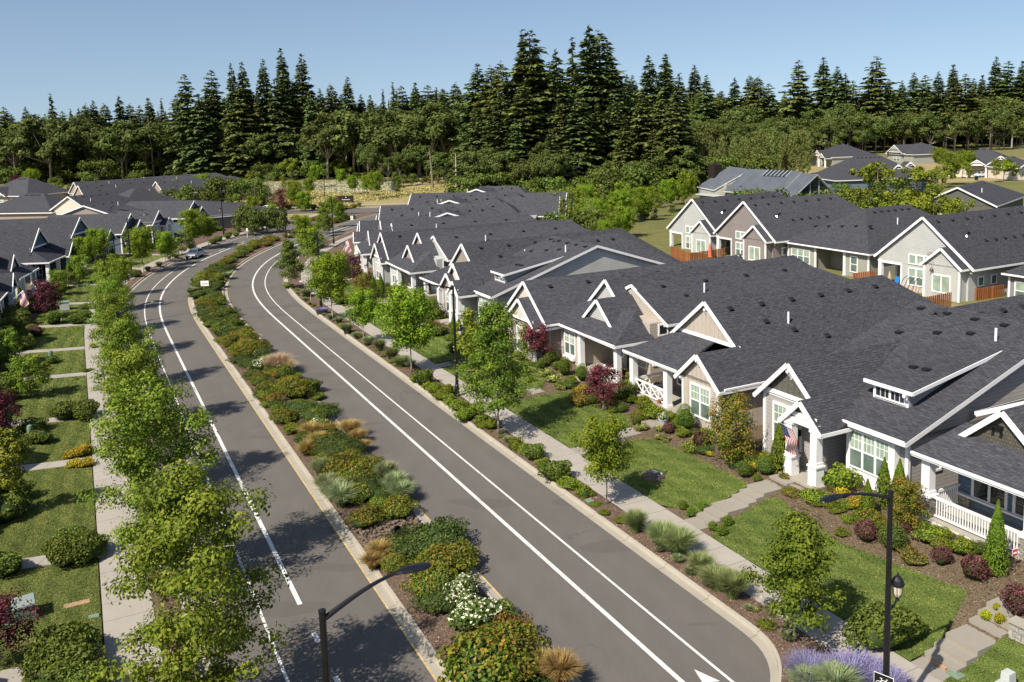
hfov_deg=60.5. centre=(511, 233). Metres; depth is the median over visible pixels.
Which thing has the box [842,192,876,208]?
green bush
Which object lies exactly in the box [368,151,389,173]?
broadleaf tree
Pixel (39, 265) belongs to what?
window
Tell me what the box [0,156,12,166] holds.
broadleaf tree
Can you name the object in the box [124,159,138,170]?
fir
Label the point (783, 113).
broadleaf tree
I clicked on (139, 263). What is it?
lawn
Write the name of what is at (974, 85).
fir
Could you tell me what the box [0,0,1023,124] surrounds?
sky
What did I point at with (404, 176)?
green bush
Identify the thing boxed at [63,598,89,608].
ground lid
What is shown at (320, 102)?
fir
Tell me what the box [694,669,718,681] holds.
lane arrow
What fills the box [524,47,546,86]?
fir
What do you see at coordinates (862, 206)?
bright bush
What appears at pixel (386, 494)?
dark green shrub
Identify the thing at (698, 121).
broadleaf tree
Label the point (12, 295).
window
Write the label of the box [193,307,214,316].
juniper
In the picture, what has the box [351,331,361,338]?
grey green grass
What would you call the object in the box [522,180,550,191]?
green bush
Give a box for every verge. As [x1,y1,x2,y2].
[126,216,315,681]
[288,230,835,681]
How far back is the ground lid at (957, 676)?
30.91 m
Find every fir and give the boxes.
[0,107,11,131]
[6,118,12,175]
[20,107,29,120]
[27,160,48,181]
[46,94,66,171]
[64,150,82,181]
[78,103,99,177]
[86,100,103,177]
[96,103,120,171]
[107,159,119,178]
[111,95,130,175]
[119,103,145,173]
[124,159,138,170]
[135,105,145,127]
[137,152,162,176]
[142,98,159,175]
[157,98,167,174]
[162,96,184,128]
[163,74,215,175]
[179,94,223,173]
[200,70,225,151]
[207,91,225,171]
[211,99,229,158]
[213,86,274,178]
[222,64,247,167]
[225,87,266,174]
[237,62,256,165]
[247,84,272,170]
[254,59,279,146]
[258,79,297,179]
[258,86,303,178]
[263,84,270,156]
[273,78,306,170]
[274,48,299,130]
[291,54,321,162]
[298,91,329,177]
[298,93,338,176]
[314,88,325,113]
[320,84,355,172]
[339,77,358,165]
[349,159,361,171]
[357,95,366,117]
[366,95,374,111]
[379,89,386,114]
[389,82,397,110]
[389,86,425,172]
[409,83,421,113]
[413,85,449,168]
[433,90,454,103]
[434,87,438,101]
[437,89,450,112]
[447,63,490,174]
[448,81,464,113]
[453,108,489,189]
[456,65,499,177]
[473,100,510,185]
[481,60,515,144]
[486,29,571,139]
[492,80,516,150]
[501,84,555,180]
[501,119,530,179]
[509,29,534,111]
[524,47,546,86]
[528,92,558,159]
[540,128,568,191]
[541,61,560,132]
[543,49,574,146]
[551,95,569,178]
[556,94,610,188]
[564,37,580,123]
[568,25,609,129]
[573,30,641,141]
[589,98,611,173]
[591,56,636,160]
[599,96,635,190]
[611,113,638,180]
[619,74,637,131]
[620,92,661,181]
[628,75,638,114]
[631,55,665,131]
[641,127,663,186]
[645,95,669,142]
[648,55,677,126]
[651,98,701,188]
[662,54,674,109]
[664,73,702,154]
[685,65,703,152]
[694,75,719,155]
[716,91,726,110]
[722,79,746,123]
[738,74,756,106]
[744,75,774,118]
[760,83,784,151]
[774,60,821,151]
[808,57,832,149]
[820,66,850,143]
[838,73,852,101]
[843,80,866,147]
[849,56,903,149]
[880,79,898,146]
[891,80,909,144]
[905,72,922,140]
[905,75,942,147]
[925,71,950,147]
[942,64,962,112]
[945,74,989,147]
[963,78,986,138]
[975,75,987,143]
[982,57,1003,143]
[982,61,1019,143]
[1009,61,1023,143]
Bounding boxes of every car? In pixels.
[185,248,203,258]
[973,172,987,176]
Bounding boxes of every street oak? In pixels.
[71,285,146,377]
[74,366,221,579]
[81,266,125,321]
[83,277,136,349]
[86,455,296,681]
[88,316,165,410]
[88,343,191,486]
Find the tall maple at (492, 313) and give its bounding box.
[451,297,546,433]
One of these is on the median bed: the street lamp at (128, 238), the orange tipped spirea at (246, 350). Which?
the orange tipped spirea at (246, 350)
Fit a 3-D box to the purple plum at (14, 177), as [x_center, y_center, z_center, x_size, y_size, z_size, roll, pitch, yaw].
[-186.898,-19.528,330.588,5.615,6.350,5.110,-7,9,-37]
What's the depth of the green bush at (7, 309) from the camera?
92.22 m
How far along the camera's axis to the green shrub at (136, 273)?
121.98 m
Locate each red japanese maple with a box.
[0,580,47,665]
[516,321,552,360]
[579,360,628,409]
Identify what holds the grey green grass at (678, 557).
on the verge at (355, 328)
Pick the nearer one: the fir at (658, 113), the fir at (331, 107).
the fir at (658, 113)
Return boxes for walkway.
[0,457,91,473]
[0,650,104,681]
[6,417,89,426]
[10,347,84,354]
[13,372,85,381]
[19,555,98,569]
[25,323,84,327]
[29,302,91,306]
[67,284,97,285]
[384,319,448,331]
[436,351,506,367]
[493,376,590,400]
[570,419,670,455]
[685,474,794,530]
[911,587,1020,681]
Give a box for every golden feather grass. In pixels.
[292,438,316,454]
[295,420,326,432]
[304,429,333,441]
[335,418,365,435]
[346,428,368,438]
[358,550,386,569]
[359,438,371,449]
[362,537,393,555]
[533,646,564,676]
[534,645,586,681]
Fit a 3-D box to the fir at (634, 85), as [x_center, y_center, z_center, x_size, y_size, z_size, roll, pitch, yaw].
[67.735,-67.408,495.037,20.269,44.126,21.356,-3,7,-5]
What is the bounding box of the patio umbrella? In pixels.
[708,244,711,256]
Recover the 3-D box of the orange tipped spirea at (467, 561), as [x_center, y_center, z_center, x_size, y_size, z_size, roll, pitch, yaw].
[-2.480,14.460,39.650,2.565,1.194,2.888,-5,8,-25]
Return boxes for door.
[41,264,45,277]
[626,346,631,367]
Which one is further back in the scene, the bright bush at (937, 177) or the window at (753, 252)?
the bright bush at (937, 177)
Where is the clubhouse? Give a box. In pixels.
[695,164,833,197]
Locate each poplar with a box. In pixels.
[557,195,567,219]
[566,188,576,212]
[600,192,607,206]
[707,139,716,157]
[713,148,719,160]
[717,135,727,170]
[721,142,730,159]
[729,137,738,159]
[735,146,742,157]
[739,136,748,157]
[744,144,750,156]
[750,128,763,160]
[761,131,769,169]
[764,133,778,169]
[770,128,782,169]
[779,136,786,169]
[781,133,789,170]
[786,141,793,170]
[787,131,799,170]
[796,129,807,172]
[797,145,805,172]
[804,130,814,172]
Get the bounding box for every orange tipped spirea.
[192,274,208,281]
[194,270,209,276]
[194,297,206,304]
[196,297,216,305]
[205,301,219,306]
[206,268,215,272]
[216,258,229,263]
[217,333,242,346]
[229,339,259,348]
[229,343,256,356]
[235,328,258,336]
[246,238,259,244]
[247,370,269,380]
[253,339,273,347]
[254,380,271,389]
[262,234,272,238]
[263,364,272,370]
[268,406,298,422]
[269,375,299,392]
[276,375,315,397]
[294,429,312,438]
[299,443,318,454]
[310,452,332,461]
[318,452,362,475]
[335,458,376,479]
[338,448,363,458]
[343,502,386,528]
[345,483,372,504]
[356,454,385,474]
[378,493,419,519]
[379,552,409,572]
[395,531,460,557]
[398,561,458,596]
[409,544,464,575]
[412,542,452,562]
[434,621,540,681]
[439,537,481,572]
[453,573,481,584]
[466,621,550,681]
[485,619,537,651]
[629,412,647,420]
[826,484,836,490]
[851,508,886,529]
[926,536,952,551]
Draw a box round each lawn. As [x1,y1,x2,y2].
[0,420,90,465]
[0,465,95,558]
[0,557,102,669]
[6,376,87,420]
[22,326,83,349]
[22,350,84,376]
[31,304,86,325]
[54,286,94,302]
[74,269,135,283]
[126,255,162,267]
[330,284,358,305]
[369,311,400,330]
[391,330,481,362]
[443,355,543,397]
[506,391,628,447]
[584,439,747,511]
[711,497,967,660]
[945,635,1023,681]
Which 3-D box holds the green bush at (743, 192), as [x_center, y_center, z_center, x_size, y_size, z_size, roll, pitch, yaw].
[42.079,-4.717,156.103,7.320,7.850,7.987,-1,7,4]
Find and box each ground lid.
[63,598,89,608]
[88,613,98,618]
[930,658,947,670]
[946,670,965,679]
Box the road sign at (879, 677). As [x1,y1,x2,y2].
[874,671,893,681]
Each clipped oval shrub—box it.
[558,356,571,374]
[575,363,588,380]
[675,403,694,428]
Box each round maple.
[21,168,41,179]
[72,235,96,272]
[85,228,112,255]
[91,255,127,285]
[111,254,134,282]
[121,224,160,272]
[154,230,177,263]
[177,207,207,237]
[193,172,210,178]
[200,216,219,246]
[245,195,260,205]
[268,203,279,208]
[283,180,306,210]
[289,215,312,239]
[293,189,314,214]
[295,225,328,258]
[302,178,316,191]
[304,250,358,318]
[307,164,323,186]
[323,196,340,213]
[335,168,346,181]
[341,286,382,341]
[344,174,358,192]
[358,175,369,191]
[365,281,437,372]
[366,171,386,198]
[564,186,587,199]
[568,413,640,503]
[577,183,595,198]
[577,198,601,210]
[580,203,602,216]
[585,195,609,213]
[596,219,615,229]
[604,211,623,228]
[608,186,635,210]
[614,205,637,231]
[631,186,657,220]
[657,178,681,211]
[675,172,697,204]
[929,146,949,163]
[939,150,966,174]
[960,149,977,168]
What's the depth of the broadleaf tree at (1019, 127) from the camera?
418.72 m
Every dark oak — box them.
[272,238,308,288]
[320,213,333,231]
[386,171,405,195]
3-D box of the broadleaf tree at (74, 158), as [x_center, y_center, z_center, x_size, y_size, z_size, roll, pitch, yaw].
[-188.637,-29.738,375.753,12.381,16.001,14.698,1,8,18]
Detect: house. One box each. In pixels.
[0,177,69,202]
[0,193,63,218]
[0,217,117,266]
[0,228,75,285]
[0,254,38,302]
[0,272,17,323]
[47,213,144,253]
[49,192,137,214]
[59,201,173,243]
[68,177,161,195]
[72,180,165,195]
[119,187,180,200]
[125,200,210,234]
[143,173,227,180]
[153,176,265,200]
[184,200,285,227]
[353,206,499,259]
[356,212,535,272]
[357,202,519,253]
[370,219,554,285]
[376,195,537,219]
[385,219,589,296]
[408,192,524,204]
[419,228,680,316]
[444,233,674,328]
[467,185,529,192]
[503,196,567,219]
[505,255,745,361]
[519,192,566,201]
[559,255,848,382]
[622,275,937,433]
[666,191,785,254]
[713,193,861,260]
[752,294,1023,495]
[785,204,931,276]
[810,144,874,166]
[814,155,925,194]
[873,206,1023,302]
[885,142,951,163]
[910,399,1023,560]
[931,180,1023,214]
[948,148,1008,177]
[984,156,1023,179]
[1001,265,1023,296]
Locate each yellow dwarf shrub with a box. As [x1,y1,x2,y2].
[980,609,991,620]
[992,603,1000,609]
[993,612,1005,623]
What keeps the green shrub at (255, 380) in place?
on the median bed
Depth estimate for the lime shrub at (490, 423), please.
57.22 m
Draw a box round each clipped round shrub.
[587,392,599,403]
[612,399,621,406]
[615,402,626,412]
[631,416,639,424]
[735,460,753,476]
[742,452,757,461]
[755,456,774,474]
[877,522,908,548]
[972,540,987,553]
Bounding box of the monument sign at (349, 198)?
[336,195,353,202]
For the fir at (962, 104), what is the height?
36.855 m
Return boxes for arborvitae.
[15,286,28,310]
[19,318,27,334]
[64,260,73,283]
[370,274,376,294]
[377,273,385,298]
[449,314,453,335]
[456,317,463,341]
[769,415,785,473]
[857,478,876,511]
[874,456,892,509]
[891,458,907,505]
[982,499,1010,576]
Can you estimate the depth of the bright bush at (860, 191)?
147.87 m
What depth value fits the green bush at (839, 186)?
197.79 m
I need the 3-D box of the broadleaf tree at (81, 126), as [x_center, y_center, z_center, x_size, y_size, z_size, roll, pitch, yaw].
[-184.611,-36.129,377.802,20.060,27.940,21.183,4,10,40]
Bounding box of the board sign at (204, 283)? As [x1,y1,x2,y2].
[200,281,208,287]
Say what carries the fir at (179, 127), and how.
on the ground at (652, 232)
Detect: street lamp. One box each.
[102,242,133,276]
[112,300,163,364]
[124,214,148,276]
[219,189,233,234]
[263,208,289,237]
[291,232,322,307]
[318,562,431,681]
[321,194,335,243]
[414,284,462,396]
[819,490,904,676]
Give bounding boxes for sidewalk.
[84,213,319,681]
[292,203,407,207]
[301,234,940,681]
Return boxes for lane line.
[144,266,289,681]
[159,248,301,604]
[252,224,684,681]
[265,226,733,681]
[311,632,319,642]
[333,675,340,681]
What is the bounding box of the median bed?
[193,213,535,681]
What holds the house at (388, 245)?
on the ground at (652, 232)
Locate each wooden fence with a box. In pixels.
[671,245,724,261]
[853,270,876,278]
[862,277,951,306]
[975,284,1003,300]
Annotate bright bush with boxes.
[49,183,62,187]
[278,157,302,175]
[329,158,347,174]
[400,165,413,173]
[566,196,580,211]
[566,207,579,224]
[592,191,608,201]
[614,180,631,191]
[664,184,681,204]
[841,186,872,204]
[848,167,883,186]
[857,202,874,208]
[863,162,897,187]
[872,195,894,206]
[880,199,900,206]
[881,187,936,214]
[901,165,934,189]
[916,189,961,214]
[923,182,944,191]
[926,169,945,182]
[932,164,956,182]
[937,196,975,214]
[956,162,972,175]
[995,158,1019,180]
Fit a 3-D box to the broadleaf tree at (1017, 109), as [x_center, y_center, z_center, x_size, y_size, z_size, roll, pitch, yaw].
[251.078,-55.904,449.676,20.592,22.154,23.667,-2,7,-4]
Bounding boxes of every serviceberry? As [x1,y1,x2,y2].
[351,272,374,295]
[702,390,758,463]
[884,472,933,530]
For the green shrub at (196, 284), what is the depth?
110.16 m
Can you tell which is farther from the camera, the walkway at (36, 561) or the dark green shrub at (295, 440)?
the dark green shrub at (295, 440)
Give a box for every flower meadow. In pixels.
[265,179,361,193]
[320,182,391,194]
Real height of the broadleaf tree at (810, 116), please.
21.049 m
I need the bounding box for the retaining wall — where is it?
[1008,615,1023,643]
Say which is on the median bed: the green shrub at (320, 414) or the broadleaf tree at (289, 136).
the green shrub at (320, 414)
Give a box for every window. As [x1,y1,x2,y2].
[11,289,15,306]
[17,280,21,290]
[38,264,41,275]
[107,241,113,253]
[154,224,160,235]
[375,261,379,279]
[392,266,396,283]
[443,260,449,267]
[445,291,449,311]
[478,295,488,312]
[495,274,503,281]
[516,325,528,350]
[564,328,575,357]
[638,359,646,369]
[658,323,668,335]
[677,377,681,385]
[686,236,689,248]
[690,381,710,421]
[696,239,705,252]
[725,240,730,247]
[735,231,739,238]
[735,241,739,255]
[740,242,742,256]
[748,246,759,259]
[772,400,801,451]
[781,247,786,255]
[791,247,809,264]
[848,429,890,477]
[850,255,857,272]
[874,385,905,405]
[908,254,915,264]
[908,267,915,285]
[915,182,920,188]
[915,268,922,286]
[916,255,923,265]
[931,273,950,293]
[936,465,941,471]
[971,478,1008,510]
[977,276,983,286]
[991,273,997,284]
[1012,494,1023,516]
[1014,281,1023,295]
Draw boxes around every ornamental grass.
[370,338,388,351]
[382,346,401,359]
[390,355,410,367]
[618,507,649,533]
[642,517,681,548]
[658,524,701,555]
[684,549,718,573]
[692,562,743,591]
[712,566,754,599]
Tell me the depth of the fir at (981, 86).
483.72 m
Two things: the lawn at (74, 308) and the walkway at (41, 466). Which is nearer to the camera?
the walkway at (41, 466)
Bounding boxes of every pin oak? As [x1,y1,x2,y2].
[315,206,335,233]
[329,202,348,220]
[737,506,850,641]
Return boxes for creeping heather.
[779,472,789,479]
[782,487,800,497]
[895,544,917,553]
[900,550,928,565]
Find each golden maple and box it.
[0,327,22,361]
[6,353,50,396]
[46,269,70,292]
[66,253,92,283]
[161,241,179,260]
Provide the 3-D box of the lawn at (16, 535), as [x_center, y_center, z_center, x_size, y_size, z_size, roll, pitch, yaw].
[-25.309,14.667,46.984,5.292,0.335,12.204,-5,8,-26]
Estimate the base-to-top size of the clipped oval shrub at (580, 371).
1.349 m
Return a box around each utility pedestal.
[27,425,32,432]
[48,350,52,356]
[995,668,1015,681]
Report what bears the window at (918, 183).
in the house at (835, 174)
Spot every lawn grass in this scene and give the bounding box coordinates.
[0,391,1023,681]
[10,271,544,408]
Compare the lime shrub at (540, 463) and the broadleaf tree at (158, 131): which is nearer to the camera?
the lime shrub at (540, 463)
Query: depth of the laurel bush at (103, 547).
41.70 m
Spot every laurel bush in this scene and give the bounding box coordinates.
[0,476,10,494]
[3,309,30,325]
[11,327,28,335]
[13,334,34,348]
[19,620,99,681]
[21,640,107,681]
[41,532,81,566]
[44,525,88,547]
[48,400,79,419]
[57,656,118,681]
[66,312,88,323]
[67,529,102,564]
[70,399,99,419]
[70,624,100,651]
[79,310,92,316]
[93,533,109,557]
[101,253,121,261]
[842,601,928,650]
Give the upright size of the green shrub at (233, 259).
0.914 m
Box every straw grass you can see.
[258,352,298,365]
[276,358,298,367]
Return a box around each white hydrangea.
[252,356,270,368]
[310,416,330,423]
[442,572,478,605]
[446,591,504,629]
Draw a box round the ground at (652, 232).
[0,140,1023,670]
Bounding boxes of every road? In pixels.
[127,214,435,681]
[227,214,769,681]
[287,208,371,212]
[344,208,379,212]
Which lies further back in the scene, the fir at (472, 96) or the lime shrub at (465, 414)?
the fir at (472, 96)
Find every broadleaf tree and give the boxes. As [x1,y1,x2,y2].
[0,122,44,167]
[0,154,37,168]
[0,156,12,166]
[3,117,55,180]
[11,114,83,181]
[37,115,96,181]
[52,149,86,181]
[68,117,102,180]
[77,126,109,171]
[84,147,118,176]
[93,120,144,178]
[94,128,159,177]
[110,151,138,171]
[111,121,176,176]
[116,154,135,170]
[127,139,155,175]
[138,148,163,175]
[143,122,175,175]
[145,121,181,158]
[158,153,178,174]
[170,152,186,163]
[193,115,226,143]
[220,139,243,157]
[237,130,280,170]
[260,128,302,170]
[291,127,307,152]
[291,142,315,178]
[298,112,348,179]
[310,143,326,177]
[318,117,371,177]
[319,107,392,177]
[322,140,352,175]
[353,143,382,173]
[363,119,432,174]
[367,109,406,175]
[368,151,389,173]
[379,157,397,175]
[386,112,452,176]
[388,153,417,174]
[392,152,408,174]
[401,144,431,178]
[407,101,451,149]
[413,105,469,174]
[418,146,434,177]
[423,150,449,182]
[435,142,457,155]
[443,145,459,167]
[445,102,473,146]
[447,124,462,145]
[457,145,489,174]
[475,147,518,173]
[501,150,525,173]
[508,159,542,180]
[527,142,548,190]
[528,149,569,177]
[560,154,589,179]
[561,145,597,170]
[597,160,624,194]
[607,142,633,163]
[622,160,654,182]
[651,146,673,169]
[672,145,704,175]
[685,104,705,121]
[686,119,711,153]
[687,92,728,118]
[687,123,699,149]
[690,122,729,152]
[694,138,713,155]
[694,157,717,179]
[706,121,739,149]
[708,117,728,135]
[715,104,765,124]
[726,120,749,134]
[729,128,751,144]
[740,133,760,152]
[742,124,758,136]
[744,122,764,131]
[756,118,775,153]
[764,128,778,144]
[771,116,810,135]
[772,107,801,118]
[775,102,788,113]
[788,126,816,151]
[793,111,821,124]
[807,121,816,129]
[811,121,846,148]
[812,116,849,145]
[814,104,847,119]
[830,111,873,145]
[836,102,859,144]
[846,132,868,148]
[849,113,875,150]
[852,127,873,149]
[867,118,889,152]
[871,113,900,152]
[889,109,902,144]
[890,124,916,143]
[893,112,913,143]
[894,112,933,143]
[904,111,944,142]
[915,126,945,144]
[933,118,953,149]
[936,110,976,151]
[946,111,989,150]
[954,94,1002,110]
[967,120,987,149]
[974,110,1009,149]
[977,106,1016,146]
[978,105,989,145]
[985,103,1023,140]
[988,126,1011,149]
[989,113,1017,149]
[994,95,1023,143]
[1010,115,1023,147]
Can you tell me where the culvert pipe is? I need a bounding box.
[390,525,401,533]
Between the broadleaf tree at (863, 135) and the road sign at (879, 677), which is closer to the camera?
the road sign at (879, 677)
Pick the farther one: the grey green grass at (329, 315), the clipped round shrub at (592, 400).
the grey green grass at (329, 315)
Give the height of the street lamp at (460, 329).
8.610 m
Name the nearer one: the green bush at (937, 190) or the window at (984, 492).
the window at (984, 492)
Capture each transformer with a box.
[11,592,35,623]
[59,300,69,309]
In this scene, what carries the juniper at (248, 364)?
on the median bed
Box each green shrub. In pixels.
[0,354,20,365]
[0,383,17,399]
[0,439,25,455]
[0,490,31,514]
[0,496,26,523]
[0,551,21,577]
[1,363,22,374]
[2,478,36,495]
[14,417,49,432]
[18,429,53,443]
[28,306,41,312]
[40,310,60,324]
[45,355,59,363]
[79,303,92,309]
[129,269,141,277]
[187,290,206,297]
[191,282,200,286]
[193,303,213,310]
[200,315,218,322]
[202,287,218,293]
[203,266,219,270]
[204,310,225,317]
[206,292,221,297]
[207,317,227,324]
[209,239,217,243]
[209,279,226,285]
[209,283,223,289]
[211,321,223,326]
[212,324,231,334]
[214,236,222,241]
[214,324,240,334]
[220,308,235,315]
[221,264,239,268]
[223,232,231,238]
[223,317,246,325]
[224,354,250,362]
[229,257,238,262]
[229,313,240,318]
[237,246,249,251]
[238,325,252,330]
[241,368,263,378]
[249,375,267,385]
[253,347,271,356]
[257,352,274,357]
[266,399,289,407]
[276,364,294,378]
[293,432,312,443]
[299,404,326,420]
[307,378,322,391]
[310,204,316,209]
[310,412,328,418]
[317,417,330,432]
[323,429,339,438]
[326,429,345,436]
[332,296,346,303]
[334,439,352,447]
[369,482,395,499]
[379,529,416,557]
[393,522,438,540]
[407,585,457,613]
[412,368,433,384]
[416,514,469,544]
[431,324,449,335]
[431,567,455,586]
[443,535,470,545]
[445,341,459,352]
[494,597,517,615]
[521,443,545,459]
[530,360,544,367]
[537,356,549,366]
[537,459,571,480]
[540,350,559,363]
[550,361,559,369]
[562,380,576,388]
[617,376,645,390]
[617,382,638,398]
[688,428,698,434]
[695,444,714,454]
[725,456,745,467]
[914,520,929,528]
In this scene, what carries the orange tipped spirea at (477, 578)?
on the median bed
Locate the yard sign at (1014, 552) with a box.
[1012,548,1017,567]
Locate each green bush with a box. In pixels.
[0,167,23,183]
[0,169,8,183]
[0,304,26,321]
[0,316,25,335]
[0,371,21,391]
[8,160,47,176]
[26,294,50,308]
[34,157,78,181]
[47,177,64,186]
[57,271,80,282]
[62,177,75,181]
[74,159,125,178]
[80,173,100,181]
[96,174,112,179]
[127,157,169,176]
[127,170,144,178]
[158,187,179,197]
[174,235,197,251]
[175,192,198,199]
[176,183,206,200]
[198,190,219,201]
[202,175,235,200]
[208,177,238,200]
[217,158,231,175]
[219,187,243,199]
[225,180,258,202]
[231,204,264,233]
[232,176,268,200]
[242,211,263,233]
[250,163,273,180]
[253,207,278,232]
[261,192,273,200]
[264,171,277,179]
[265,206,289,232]
[268,163,293,176]
[269,214,283,230]
[299,159,332,179]
[342,166,359,175]
[362,166,376,175]
[396,174,414,185]
[404,173,418,183]
[421,177,429,182]
[425,297,444,315]
[428,169,448,181]
[441,174,488,192]
[444,172,459,183]
[454,172,488,191]
[470,171,512,189]
[484,170,521,187]
[506,177,541,190]
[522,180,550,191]
[529,174,575,192]
[530,188,554,192]
[539,211,571,220]
[568,206,605,229]
[570,176,608,195]
[572,210,611,228]
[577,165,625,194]
[581,224,595,230]
[598,167,636,187]
[621,164,666,191]
[632,209,646,219]
[639,207,658,219]
[640,180,661,191]
[656,165,701,185]
[695,171,707,186]
[701,154,741,179]
[731,186,763,194]
[734,156,773,169]
[738,154,779,169]
[756,186,799,196]
[792,190,823,196]
[807,187,853,197]
[831,182,853,192]
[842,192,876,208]
[864,184,897,206]
[868,176,911,192]
[891,185,933,204]
[924,186,941,194]
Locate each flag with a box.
[13,290,28,307]
[343,240,351,253]
[781,423,797,456]
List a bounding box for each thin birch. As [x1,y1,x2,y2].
[250,181,260,204]
[258,174,277,203]
[297,247,317,299]
[578,193,597,226]
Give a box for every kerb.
[127,213,331,677]
[189,213,450,681]
[222,213,578,681]
[283,230,781,681]
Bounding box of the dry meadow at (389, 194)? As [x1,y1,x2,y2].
[234,183,458,204]
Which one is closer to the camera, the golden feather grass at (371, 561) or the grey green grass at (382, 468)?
the golden feather grass at (371, 561)
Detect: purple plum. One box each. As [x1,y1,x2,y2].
[0,389,23,431]
[8,174,20,181]
[26,279,63,314]
[271,186,288,206]
[342,252,367,283]
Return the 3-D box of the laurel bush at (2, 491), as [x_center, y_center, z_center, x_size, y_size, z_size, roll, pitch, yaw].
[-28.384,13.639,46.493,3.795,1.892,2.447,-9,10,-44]
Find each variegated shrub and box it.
[281,282,293,287]
[528,366,542,372]
[535,367,554,376]
[544,373,562,382]
[553,380,565,389]
[608,366,639,379]
[633,422,649,430]
[652,434,662,439]
[654,425,663,430]
[660,435,670,442]
[752,606,760,611]
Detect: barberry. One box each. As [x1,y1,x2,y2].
[28,324,45,335]
[662,423,672,432]
[853,518,878,541]
[897,520,913,532]
[929,545,954,563]
[960,553,990,580]
[986,565,993,575]
[999,581,1023,615]
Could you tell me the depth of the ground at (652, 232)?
56.07 m
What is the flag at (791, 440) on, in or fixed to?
attached to the house at (903, 382)
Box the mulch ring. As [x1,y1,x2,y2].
[642,469,665,480]
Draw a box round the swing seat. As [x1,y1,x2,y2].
[900,275,919,293]
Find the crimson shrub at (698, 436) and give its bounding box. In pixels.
[692,429,711,445]
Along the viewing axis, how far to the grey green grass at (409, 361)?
72.19 m
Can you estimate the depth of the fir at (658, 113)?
248.79 m
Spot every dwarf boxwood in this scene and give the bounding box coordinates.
[677,500,686,509]
[685,507,696,516]
[698,501,707,510]
[708,521,717,530]
[715,524,727,535]
[722,515,733,525]
[752,473,761,481]
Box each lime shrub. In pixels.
[202,322,210,326]
[215,272,224,279]
[216,297,226,305]
[245,331,255,338]
[255,388,274,397]
[259,400,267,406]
[265,368,275,376]
[269,404,284,413]
[282,422,299,433]
[284,372,301,377]
[310,392,325,399]
[367,496,387,507]
[404,556,416,563]
[421,381,431,388]
[424,381,441,392]
[431,389,449,400]
[437,314,445,318]
[440,384,454,393]
[441,393,458,404]
[444,335,453,340]
[448,399,468,410]
[452,406,475,421]
[469,401,482,413]
[470,361,481,371]
[472,412,489,422]
[475,422,485,427]
[481,416,502,428]
[507,436,524,450]
[513,351,519,356]
[517,442,526,453]
[524,376,535,381]
[533,457,548,467]
[552,472,572,482]
[556,476,581,488]
[563,375,577,382]
[574,482,595,496]
[588,501,603,506]
[598,508,609,514]
[607,406,617,412]
[609,392,622,399]
[613,516,625,523]
[623,394,638,402]
[634,395,652,407]
[642,403,666,418]
[667,410,677,419]
[669,419,679,427]
[675,426,690,436]
[680,440,695,452]
[693,427,713,434]
[756,450,773,460]
[756,618,778,630]
[780,486,795,492]
[797,488,830,504]
[821,461,863,488]
[822,500,839,507]
[827,504,847,512]
[833,527,850,536]
[840,498,856,508]
[840,514,856,523]
[909,522,951,541]
[937,526,954,536]
[945,534,979,554]
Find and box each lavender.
[314,306,328,314]
[780,647,843,681]
[795,651,856,680]
[809,645,881,681]
[831,643,905,681]
[854,657,916,681]
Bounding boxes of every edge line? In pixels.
[188,297,436,681]
[227,230,580,681]
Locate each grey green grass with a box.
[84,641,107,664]
[153,261,162,266]
[185,287,196,292]
[223,271,232,278]
[299,288,312,296]
[307,456,332,476]
[309,471,339,487]
[313,475,353,500]
[322,480,360,507]
[325,313,336,318]
[333,316,343,322]
[339,322,355,333]
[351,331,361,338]
[361,335,375,343]
[370,459,401,478]
[379,470,410,488]
[384,479,418,498]
[404,358,415,367]
[502,435,510,442]
[654,545,663,552]
[670,552,684,562]
[681,565,697,575]
[743,603,755,610]
[779,627,797,641]
[779,663,824,681]
[801,657,866,681]
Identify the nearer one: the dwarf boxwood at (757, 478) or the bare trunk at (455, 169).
the dwarf boxwood at (757, 478)
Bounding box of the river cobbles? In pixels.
[349,511,423,547]
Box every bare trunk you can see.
[147,116,154,176]
[427,149,433,186]
[454,153,457,185]
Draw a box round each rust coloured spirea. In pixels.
[237,337,255,341]
[261,241,271,245]
[261,392,282,403]
[269,370,278,378]
[321,421,339,431]
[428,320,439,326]
[493,611,536,636]
[567,390,589,405]
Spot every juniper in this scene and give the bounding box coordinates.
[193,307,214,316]
[210,306,239,310]
[216,331,227,336]
[235,355,259,366]
[238,359,254,367]
[252,386,280,399]
[254,377,277,384]
[275,399,323,414]
[293,428,350,453]
[299,401,339,420]
[312,432,366,459]
[325,402,342,412]
[331,435,367,452]
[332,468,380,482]
[339,472,383,500]
[366,477,394,499]
[522,673,553,681]
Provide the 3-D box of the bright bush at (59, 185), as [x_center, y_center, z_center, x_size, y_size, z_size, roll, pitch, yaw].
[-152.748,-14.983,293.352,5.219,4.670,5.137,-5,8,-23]
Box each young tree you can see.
[0,425,33,495]
[41,362,53,387]
[246,171,251,179]
[279,174,287,192]
[450,307,480,368]
[517,323,526,347]
[606,199,618,213]
[611,192,623,206]
[649,185,661,208]
[990,157,1001,181]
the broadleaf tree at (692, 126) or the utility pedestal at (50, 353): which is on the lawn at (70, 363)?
the utility pedestal at (50, 353)
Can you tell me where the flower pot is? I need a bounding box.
[657,411,668,425]
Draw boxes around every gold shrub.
[61,446,82,459]
[64,458,81,468]
[75,456,94,467]
[76,443,94,455]
[574,384,586,392]
[705,451,714,456]
[834,486,850,496]
[848,495,862,507]

